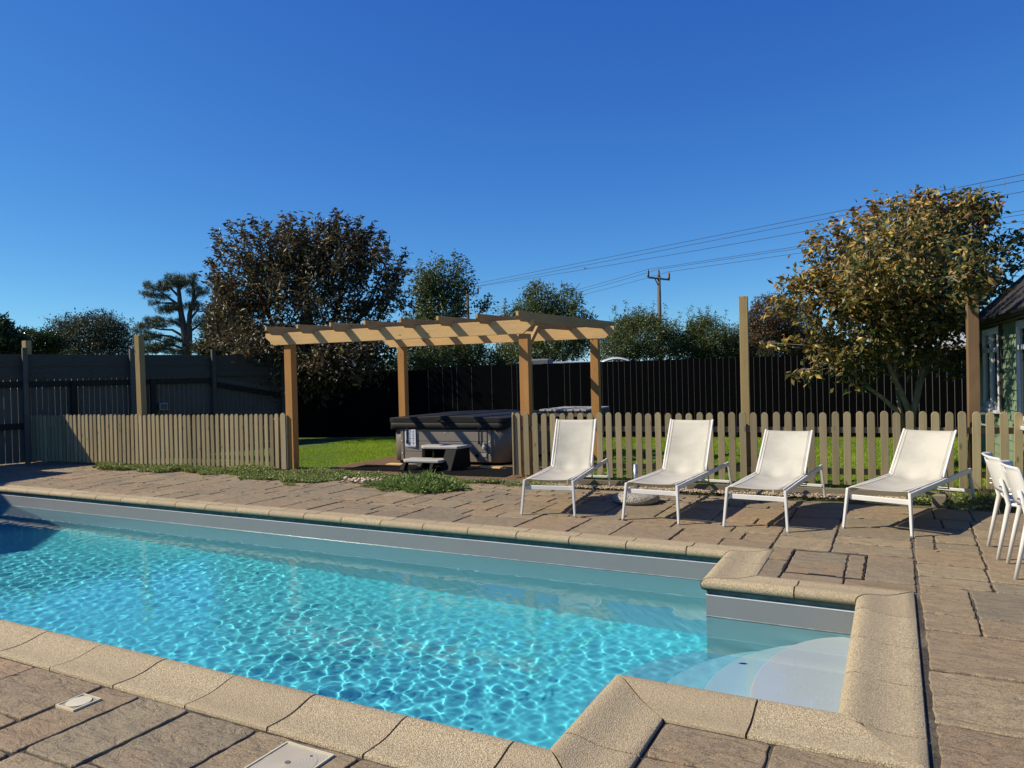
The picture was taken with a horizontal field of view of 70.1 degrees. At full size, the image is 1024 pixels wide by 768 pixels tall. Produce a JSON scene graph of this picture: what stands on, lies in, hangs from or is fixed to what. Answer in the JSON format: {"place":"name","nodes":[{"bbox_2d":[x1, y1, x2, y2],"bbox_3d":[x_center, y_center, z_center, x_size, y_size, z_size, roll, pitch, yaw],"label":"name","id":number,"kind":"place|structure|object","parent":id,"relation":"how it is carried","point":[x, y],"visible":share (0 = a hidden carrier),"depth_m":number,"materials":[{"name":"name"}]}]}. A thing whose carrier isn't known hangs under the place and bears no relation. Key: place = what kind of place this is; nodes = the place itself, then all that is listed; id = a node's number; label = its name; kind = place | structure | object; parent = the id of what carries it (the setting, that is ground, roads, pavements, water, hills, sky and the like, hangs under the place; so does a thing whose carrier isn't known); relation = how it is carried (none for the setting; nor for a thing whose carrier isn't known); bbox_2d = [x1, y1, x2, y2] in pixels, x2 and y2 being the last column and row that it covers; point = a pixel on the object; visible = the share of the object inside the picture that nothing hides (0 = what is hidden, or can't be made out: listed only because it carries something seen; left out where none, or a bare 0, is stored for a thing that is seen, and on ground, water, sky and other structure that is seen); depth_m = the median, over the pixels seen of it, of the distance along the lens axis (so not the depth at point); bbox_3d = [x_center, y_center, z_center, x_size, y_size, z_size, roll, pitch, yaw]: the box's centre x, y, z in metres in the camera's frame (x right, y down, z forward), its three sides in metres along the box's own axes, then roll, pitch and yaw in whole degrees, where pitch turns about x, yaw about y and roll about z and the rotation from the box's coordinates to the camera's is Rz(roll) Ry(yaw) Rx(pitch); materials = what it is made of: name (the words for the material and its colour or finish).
{"place":"outdoors","nodes":[
{"label":"outdoors","id":0,"kind":"place"},
{"bbox_2d":[0,461,1023,767],"bbox_3d":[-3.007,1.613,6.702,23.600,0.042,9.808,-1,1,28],"label":"paving","id":1,"kind":"structure","parent":0,"point":[950,571],"depth_m":5.35,"materials":[{"name":"beige stone"}]},
{"bbox_2d":[22,341,35,461],"bbox_3d":[-10.373,0.385,15.669,0.157,2.620,0.128,-1,1,22],"label":"timber post","id":2,"kind":"object","parent":1,"relation":"on","point":[26,344],"visible":0.18,"depth_m":15.63,"materials":[{"name":"brown wood"}]},
{"bbox_2d":[55,693,101,711],"bbox_3d":[-2.188,1.617,3.686,0.146,0.030,0.146,-1,1,28],"label":"round lid cover","id":3,"kind":"object","parent":1,"relation":"on","point":[78,702],"visible":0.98,"depth_m":3.67,"materials":[{"name":"beige plastic"}]},
{"bbox_2d":[134,335,148,464],"bbox_3d":[-7.311,0.340,14.405,0.162,2.590,0.128,-1,1,22],"label":"timber post","id":4,"kind":"object","parent":1,"relation":"on","point":[140,375],"visible":0.75,"depth_m":14.36,"materials":[{"name":"brown wood"}]},
{"bbox_2d":[244,741,334,767],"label":"skimmer cover","id":5,"kind":"object","parent":1,"relation":"on","point":[287,754],"visible":0.98,"depth_m":3.08,"materials":[{"name":"beige plastic"}]},
{"bbox_2d":[92,460,505,482],"bbox_3d":[-4.382,1.502,12.626,9.054,0.171,1.426,-1,1,28],"label":"ground cover","id":6,"kind":"object","parent":1,"relation":"on","point":[308,475],"visible":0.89,"depth_m":12.46,"materials":[{"name":"green plant"}]},
{"bbox_2d":[342,476,383,482],"bbox_3d":[-2.352,1.497,11.426,0.769,0.075,0.448,-1,1,28],"label":"pebble heap","id":7,"kind":"object","parent":1,"relation":"on","point":[356,479],"visible":0.93,"depth_m":11.35,"materials":[{"name":"white stone"}]},
{"bbox_2d":[364,468,472,493],"bbox_3d":[-1.423,1.385,10.631,1.855,0.339,1.075,-1,1,28],"label":"weed clump","id":8,"kind":"object","parent":1,"relation":"on","point":[425,482],"visible":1,"depth_m":10.38,"materials":[{"name":"green plant"}]},
{"bbox_2d":[0,484,929,767],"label":"swimming pool","id":9,"kind":"structure","parent":1,"relation":"in","point":[878,718],"depth_m":3.93,"materials":[{"name":"stone"}]},
{"bbox_2d":[0,504,850,749],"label":"water","id":10,"kind":"structure","parent":9,"relation":"in","point":[542,655],"depth_m":5.56,"materials":[{"name":"blue liquid"}]},
{"bbox_2d":[520,419,610,517],"bbox_3d":[0.737,0.974,9.310,0.651,1.009,2.236,-1,1,18],"label":"sun lounger","id":11,"kind":"object","parent":1,"relation":"on","point":[573,450],"visible":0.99,"depth_m":9.47,"materials":[{"name":"fabric"}]},
{"bbox_2d":[613,464,659,504],"bbox_3d":[1.536,1.226,9.048,0.574,0.470,0.574,-1,1,28],"label":"parasol base","id":12,"kind":"object","parent":1,"relation":"on","point":[639,499],"visible":0.66,"depth_m":8.86,"materials":[{"name":"white stone"}]},
{"bbox_2d":[283,475,998,509],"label":"ground cover plants","id":13,"kind":"object","parent":1,"relation":"on","point":[544,483],"visible":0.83,"depth_m":10.56,"materials":[{"name":"green plant"}]},
{"bbox_2d":[621,419,732,524],"bbox_3d":[2.033,0.949,8.735,0.651,1.009,2.236,-1,1,31],"label":"sun lounger","id":14,"kind":"object","parent":1,"relation":"on","point":[687,450],"visible":0.98,"depth_m":8.86,"materials":[{"name":"fabric"}]},
{"bbox_2d":[722,429,825,532],"bbox_3d":[3.008,0.996,8.235,0.651,0.879,2.236,-1,1,32],"label":"sun lounger","id":15,"kind":"object","parent":1,"relation":"on","point":[783,458],"visible":0.99,"depth_m":8.37,"materials":[{"name":"fabric"}]},
{"bbox_2d":[782,549,866,579],"bbox_3d":[2.575,1.483,5.986,0.585,0.036,0.801,-1,1,28],"label":"access cover","id":16,"kind":"object","parent":1,"relation":"in","point":[788,560],"visible":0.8,"depth_m":5.70,"materials":[{"name":"metal"}]},
{"bbox_2d":[841,428,974,537],"bbox_3d":[4.301,0.965,7.819,2.236,0.887,0.651,-2,1,-44],"label":"sun lounger","id":17,"kind":"object","parent":1,"relation":"on","point":[921,458],"visible":0.97,"depth_m":7.92,"materials":[{"name":"fabric"}]},
{"bbox_2d":[981,452,1016,559],"bbox_3d":[4.306,1.006,6.072,0.659,0.848,0.528,-1,1,26],"label":"garden chair","id":18,"kind":"object","parent":1,"relation":"on","point":[997,475],"visible":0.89,"depth_m":6.00,"materials":[{"name":"white plastic"}]},
{"bbox_2d":[999,460,1023,579],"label":"garden chair","id":19,"kind":"object","parent":1,"relation":"on","point":[1014,477],"visible":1,"depth_m":5.47,"materials":[{"name":"white plastic"}]},
{"bbox_2d":[0,0,1023,388],"label":"sky","id":20,"kind":"structure","parent":0,"point":[514,137],"materials":[{"name":"blue"}]},
{"bbox_2d":[4,389,1022,512],"bbox_3d":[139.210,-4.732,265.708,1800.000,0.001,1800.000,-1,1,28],"label":"ground","id":21,"kind":"structure","parent":0,"point":[852,501],"depth_m":9.01,"materials":[{"name":"brown soil"}]},
{"bbox_2d":[0,311,34,395],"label":"laurel bush","id":22,"kind":"object","parent":21,"relation":"on","point":[11,339],"visible":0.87,"depth_m":20.84,"materials":[{"name":"green plant"}]},
{"bbox_2d":[19,324,73,353],"bbox_3d":[-14.533,-0.094,22.468,1.705,3.594,1.503,-1,1,28],"label":"mixed bush","id":23,"kind":"object","parent":21,"relation":"on","point":[49,341],"visible":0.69,"depth_m":22.27,"materials":[{"name":"green plant"}]},
{"bbox_2d":[39,307,151,378],"bbox_3d":[-14.368,-0.483,25.026,3.563,4.335,3.332,-2,1,-31],"label":"dark shrub","id":24,"kind":"object","parent":21,"relation":"on","point":[99,340],"visible":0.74,"depth_m":24.57,"materials":[{"name":"green plant"}]},
{"bbox_2d":[0,348,285,463],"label":"board fence","id":25,"kind":"object","parent":21,"relation":"on","point":[213,383],"visible":0.62,"depth_m":16.80,"materials":[{"name":"black wood"}]},
{"bbox_2d":[159,403,167,409],"bbox_3d":[-8.293,0.535,17.364,0.066,0.180,0.200,-1,1,44],"label":"socket box","id":26,"kind":"object","parent":25,"relation":"attached to","point":[163,406],"visible":1,"depth_m":17.33,"materials":[{"name":"grey plastic"}]},
{"bbox_2d":[30,414,281,469],"bbox_3d":[-7.128,1.117,14.265,6.624,1.070,0.160,-1,1,22],"label":"picket fence","id":27,"kind":"object","parent":21,"relation":"on","point":[45,442],"visible":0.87,"depth_m":14.07,"materials":[{"name":"brown wood"}]},
{"bbox_2d":[131,271,210,354],"bbox_3d":[-18.320,-2.936,39.978,5.307,6.562,1.999,-1,1,2],"label":"pine tree","id":28,"kind":"object","parent":21,"relation":"on","point":[186,328],"visible":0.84,"depth_m":39.86,"materials":[{"name":"green plant"}]},
{"bbox_2d":[189,273,261,354],"bbox_3d":[-14.297,-2.087,36.958,3.863,7.239,3.244,-2,1,-25],"label":"dark conifer","id":29,"kind":"object","parent":21,"relation":"on","point":[197,350],"visible":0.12,"depth_m":36.35,"materials":[{"name":"green plant"}]},
{"bbox_2d":[280,413,288,468],"bbox_3d":[-4.015,1.011,12.964,0.135,1.000,0.120,-1,1,22],"label":"gate post","id":30,"kind":"object","parent":21,"relation":"on","point":[284,441],"visible":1,"depth_m":12.91,"materials":[{"name":"brown wood"}]},
{"bbox_2d":[193,207,417,409],"bbox_3d":[-5.711,-1.723,20.479,5.950,6.532,5.981,-2,1,-19],"label":"horse chestnut tree","id":31,"kind":"object","parent":21,"relation":"on","point":[304,264],"visible":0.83,"depth_m":19.98,"materials":[{"name":"brown plant"}]},
{"bbox_2d":[297,370,428,437],"bbox_3d":[-3.983,0.557,20.305,4.210,1.821,0.086,-1,1,5],"label":"black fence","id":32,"kind":"object","parent":21,"relation":"on","point":[370,411],"visible":0.51,"depth_m":20.29,"materials":[{"name":"paint"}]},
{"bbox_2d":[400,249,499,364],"bbox_3d":[-2.240,-1.539,23.884,3.276,5.859,2.327,-1,1,28],"label":"pear tree","id":33,"kind":"object","parent":21,"relation":"on","point":[428,285],"visible":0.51,"depth_m":23.83,"materials":[{"name":"green plant"}]},
{"bbox_2d":[380,342,542,371],"bbox_3d":[-1.657,-0.186,22.500,5.279,3.245,2.550,-1,1,6],"label":"hedge bush","id":34,"kind":"object","parent":21,"relation":"on","point":[464,355],"visible":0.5,"depth_m":22.04,"materials":[{"name":"green plant"}]},
{"bbox_2d":[401,475,522,482],"bbox_3d":[-1.687,1.511,11.807,4.208,0.054,0.045,-1,1,25],"label":"deck edging","id":35,"kind":"object","parent":21,"relation":"on","point":[504,481],"visible":0.07,"depth_m":11.08,"materials":[{"name":"brown wood"}]},
{"bbox_2d":[456,286,478,317],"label":"utility pole","id":36,"kind":"object","parent":21,"relation":"on","point":[467,303],"visible":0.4,"depth_m":63.26,"materials":[{"name":"brown wood"}]},
{"bbox_2d":[469,180,1023,287],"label":"overhead wire","id":37,"kind":"object","parent":36,"relation":"attached to","point":[733,236],"visible":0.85,"depth_m":42.98,"materials":[{"name":"black metal"}]},
{"bbox_2d":[478,191,1023,286],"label":"overhead wire","id":38,"kind":"object","parent":36,"relation":"attached to","point":[712,247],"visible":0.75,"depth_m":45.77,"materials":[{"name":"black metal"}]},
{"bbox_2d":[481,174,1023,282],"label":"overhead wire","id":39,"kind":"object","parent":36,"relation":"attached to","point":[766,225],"visible":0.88,"depth_m":39.26,"materials":[{"name":"black metal"}]},
{"bbox_2d":[330,454,605,479],"bbox_3d":[-0.858,1.468,13.282,4.194,0.046,3.532,-1,1,28],"label":"decking","id":40,"kind":"object","parent":21,"relation":"on","point":[385,461],"visible":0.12,"depth_m":12.95,"materials":[{"name":"brown wood"}]},
{"bbox_2d":[344,464,421,471],"bbox_3d":[-2.236,1.474,12.808,1.200,0.016,0.690,-1,1,22],"label":"rubber mat","id":41,"kind":"object","parent":40,"relation":"on","point":[390,468],"visible":0.91,"depth_m":12.74,"materials":[{"name":"black rubber"}]},
{"bbox_2d":[386,463,421,465],"bbox_3d":[-1.935,1.459,13.221,0.750,0.021,0.160,-1,1,28],"label":"pale board","id":42,"kind":"object","parent":40,"relation":"on","point":[401,464],"visible":0.64,"depth_m":13.18,"materials":[{"name":"brown wood"}]},
{"bbox_2d":[401,467,468,474],"bbox_3d":[-1.282,1.457,12.258,0.900,0.016,0.740,-1,1,22],"label":"rubber mat","id":43,"kind":"object","parent":40,"relation":"on","point":[417,471],"visible":0.62,"depth_m":12.15,"materials":[{"name":"black rubber"}]},
{"bbox_2d":[399,444,471,471],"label":"spa steps","id":44,"kind":"structure","parent":43,"relation":"on","point":[448,457],"depth_m":12.38,"materials":[{"name":"black plastic"}]},
{"bbox_2d":[265,311,614,477],"bbox_3d":[-1.230,0.217,13.162,5.728,2.589,3.243,-1,1,22],"label":"pergola","id":45,"kind":"object","parent":40,"relation":"on","point":[525,330],"visible":0.84,"depth_m":12.60,"materials":[{"name":"brown wood"}]},
{"bbox_2d":[390,409,550,464],"bbox_3d":[-0.687,0.991,14.175,2.420,0.876,2.475,-1,1,28],"label":"hot tub","id":46,"kind":"object","parent":40,"relation":"on","point":[490,429],"visible":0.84,"depth_m":13.14,"materials":[{"name":"black plastic"}]},
{"bbox_2d":[451,468,512,476],"bbox_3d":[-0.388,1.440,11.896,0.940,0.016,0.850,-1,1,22],"label":"rubber mat","id":47,"kind":"object","parent":40,"relation":"on","point":[487,472],"visible":0.84,"depth_m":11.79,"materials":[{"name":"black rubber"}]},
{"bbox_2d":[480,466,503,468],"bbox_3d":[-0.349,1.428,12.531,0.400,0.021,0.130,-1,1,28],"label":"pale board","id":48,"kind":"object","parent":40,"relation":"on","point":[498,467],"visible":1,"depth_m":12.51,"materials":[{"name":"brown wood"}]},
{"bbox_2d":[532,359,552,363],"bbox_3d":[0.777,-0.307,22.004,0.840,0.880,0.600,-1,1,16],"label":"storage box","id":49,"kind":"object","parent":21,"relation":"on","point":[542,361],"visible":0.24,"depth_m":21.68,"materials":[{"name":"white plastic"}]},
{"bbox_2d":[494,278,597,361],"bbox_3d":[1.388,-1.483,29.045,4.101,5.506,3.939,-1,1,28],"label":"ash tree","id":50,"kind":"object","parent":21,"relation":"on","point":[562,347],"visible":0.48,"depth_m":28.60,"materials":[{"name":"green plant"}]},
{"bbox_2d":[512,361,589,363],"bbox_3d":[1.354,0.098,23.504,3.600,2.400,1.740,-1,1,1],"label":"parked van","id":51,"kind":"object","parent":21,"relation":"on","point":[570,362],"depth_m":22.69,"materials":[{"name":"white metal"}]},
{"bbox_2d":[601,357,630,361],"bbox_3d":[3.047,0.153,25.507,4.200,2.163,1.840,-1,1,8],"label":"parked van","id":52,"kind":"object","parent":21,"relation":"on","point":[615,358],"visible":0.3,"depth_m":25.07,"materials":[{"name":"silver metal"}]},
{"bbox_2d":[589,300,692,361],"bbox_3d":[4.763,-0.968,27.007,3.565,4.348,3.472,-1,1,28],"label":"tree","id":53,"kind":"object","parent":21,"relation":"on","point":[623,339],"visible":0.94,"depth_m":26.49,"materials":[{"name":"green plant"}]},
{"bbox_2d":[647,269,669,358],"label":"utility pole","id":54,"kind":"object","parent":21,"relation":"on","point":[659,279],"visible":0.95,"depth_m":55.88,"materials":[{"name":"brown wood"}]},
{"bbox_2d":[470,269,647,310],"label":"overhead wire","id":55,"kind":"object","parent":54,"relation":"attached to","point":[585,287],"visible":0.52,"depth_m":60.83,"materials":[{"name":"black metal"}]},
{"bbox_2d":[472,269,657,313],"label":"overhead wire","id":56,"kind":"object","parent":54,"relation":"attached to","point":[595,287],"visible":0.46,"depth_m":62.08,"materials":[{"name":"black metal"}]},
{"bbox_2d":[652,210,1023,268],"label":"overhead wire","id":57,"kind":"object","parent":54,"relation":"attached to","point":[777,249],"visible":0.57,"depth_m":48.90,"materials":[{"name":"black metal"}]},
{"bbox_2d":[662,214,1023,268],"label":"overhead wire","id":58,"kind":"object","parent":54,"relation":"attached to","point":[792,249],"visible":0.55,"depth_m":49.25,"materials":[{"name":"black metal"}]},
{"bbox_2d":[669,221,1021,271],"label":"overhead wire","id":59,"kind":"object","parent":54,"relation":"attached to","point":[769,257],"visible":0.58,"depth_m":51.94,"materials":[{"name":"black metal"}]},
{"bbox_2d":[672,303,749,359],"bbox_3d":[7.295,-0.972,27.509,3.348,4.190,2.617,-1,1,28],"label":"hedge bush","id":60,"kind":"object","parent":21,"relation":"on","point":[702,332],"visible":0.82,"depth_m":27.01,"materials":[{"name":"green plant"}]},
{"bbox_2d":[519,482,959,503],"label":"gravel","id":61,"kind":"structure","parent":21,"relation":"on","point":[767,493],"depth_m":9.53,"materials":[{"name":"beige gravel"}]},
{"bbox_2d":[727,324,773,357],"bbox_3d":[9.210,-0.697,28.076,2.375,3.530,1.968,-1,1,28],"label":"hedge bush","id":62,"kind":"object","parent":21,"relation":"on","point":[750,352],"visible":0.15,"depth_m":27.60,"materials":[{"name":"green plant"}]},
{"bbox_2d":[514,411,1022,489],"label":"picket fence","id":63,"kind":"object","parent":21,"relation":"on","point":[976,430],"visible":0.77,"depth_m":9.69,"materials":[{"name":"brown wood"}]},
{"bbox_2d":[512,413,515,475],"bbox_3d":[0.030,0.927,11.290,0.022,0.970,0.085,-1,1,22],"label":"gate board","id":64,"kind":"object","parent":63,"relation":"attached to","point":[513,443],"visible":1,"depth_m":11.26,"materials":[{"name":"brown wood"}]},
{"bbox_2d":[739,290,824,356],"bbox_3d":[9.500,-1.151,25.480,3.211,4.493,2.174,-1,1,-8],"label":"copper tree","id":65,"kind":"object","parent":21,"relation":"on","point":[773,327],"visible":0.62,"depth_m":25.17,"materials":[{"name":"brown plant"}]},
{"bbox_2d":[749,340,834,356],"bbox_3d":[10.621,-0.423,26.388,4.166,2.959,2.864,-1,1,0],"label":"hedge bush","id":66,"kind":"object","parent":21,"relation":"on","point":[764,353],"visible":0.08,"depth_m":26.26,"materials":[{"name":"green plant"}]},
{"bbox_2d":[931,494,945,507],"bbox_3d":[4.918,1.347,8.409,0.140,0.140,0.160,-1,1,28],"label":"timber stub","id":67,"kind":"object","parent":21,"relation":"on","point":[939,499],"visible":0.94,"depth_m":8.35,"materials":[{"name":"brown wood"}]},
{"bbox_2d":[960,274,1023,477],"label":"cabin","id":68,"kind":"object","parent":21,"relation":"on","point":[1001,324],"visible":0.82,"depth_m":10.02,"materials":[{"name":"green wood"}]},
{"bbox_2d":[981,411,987,425],"bbox_3d":[7.005,0.518,10.841,0.179,0.193,0.720,-1,1,28],"label":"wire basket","id":69,"kind":"object","parent":68,"relation":"hanging from","point":[983,423],"visible":0.23,"depth_m":10.89,"materials":[{"name":"white metal"}]},
{"bbox_2d":[981,326,1000,413],"bbox_3d":[7.048,-0.209,10.738,0.120,1.225,1.240,-1,1,24],"label":"window","id":70,"kind":"structure","parent":68,"relation":"in","point":[990,351],"depth_m":10.69,"materials":[{"name":"white plastic"}]},
{"bbox_2d":[1012,319,1023,429],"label":"window","id":71,"kind":"structure","parent":68,"relation":"in","point":[1019,325],"depth_m":9.05,"materials":[{"name":"white plastic"}]},
{"bbox_2d":[51,436,995,500],"bbox_3d":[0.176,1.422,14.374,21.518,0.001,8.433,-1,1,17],"label":"lawn","id":72,"kind":"structure","parent":0,"point":[306,442],"depth_m":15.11,"materials":[{"name":"plant"}]},
{"bbox_2d":[539,406,609,455],"bbox_3d":[1.269,0.939,14.460,0.990,0.935,1.250,-1,1,28],"label":"slatted table","id":73,"kind":"object","parent":72,"relation":"on","point":[585,411],"visible":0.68,"depth_m":14.07,"materials":[{"name":"grey wood"}]},
{"bbox_2d":[523,477,749,492],"bbox_3d":[1.651,1.416,10.208,3.211,0.118,0.045,-1,1,23],"label":"edging board","id":74,"kind":"object","parent":72,"relation":"on","point":[703,486],"visible":0.24,"depth_m":10.10,"materials":[{"name":"brown wood"}]},
{"bbox_2d":[428,350,966,437],"bbox_3d":[4.792,0.319,17.428,14.592,1.936,0.088,-1,1,16],"label":"black fence","id":75,"kind":"object","parent":72,"relation":"on","point":[693,387],"visible":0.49,"depth_m":17.50,"materials":[{"name":"paint"}]},
{"bbox_2d":[739,296,751,475],"bbox_3d":[3.236,0.107,10.122,0.118,2.640,0.118,-1,1,22],"label":"timber post","id":76,"kind":"object","parent":72,"relation":"on","point":[744,356],"visible":0.77,"depth_m":10.06,"materials":[{"name":"brown wood"}]},
{"bbox_2d":[751,487,955,501],"bbox_3d":[4.193,1.367,9.103,2.319,0.118,0.045,-1,1,23],"label":"edging board","id":77,"kind":"object","parent":72,"relation":"on","point":[832,491],"visible":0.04,"depth_m":9.06,"materials":[{"name":"brown wood"}]},
{"bbox_2d":[758,181,1023,426],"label":"autumn tree","id":78,"kind":"object","parent":72,"relation":"on","point":[909,287],"visible":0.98,"depth_m":11.12,"materials":[{"name":"green plant"}]},
{"bbox_2d":[902,491,1004,506],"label":"green weeds","id":79,"kind":"object","parent":72,"relation":"on","point":[928,499],"visible":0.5,"depth_m":8.40,"materials":[{"name":"green plant"}]},
{"bbox_2d":[965,291,981,491],"bbox_3d":[5.750,0.088,9.091,0.128,2.580,0.128,-1,1,22],"label":"timber post","id":80,"kind":"object","parent":72,"relation":"on","point":[973,362],"visible":0.66,"depth_m":9.04,"materials":[{"name":"brown wood"}]},
{"bbox_2d":[928,477,1023,513],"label":"dry grass","id":81,"kind":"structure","parent":72,"relation":"on","point":[990,498],"depth_m":8.27,"materials":[{"name":"brown plant"}]},
{"bbox_2d":[576,436,1002,496],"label":"grass","id":82,"kind":"structure","parent":0,"point":[829,452],"depth_m":12.93,"materials":[{"name":"green plant"}]},
{"bbox_2d":[891,333,965,351],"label":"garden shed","id":83,"kind":"structure","parent":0,"point":[961,338],"depth_m":24.35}
]}

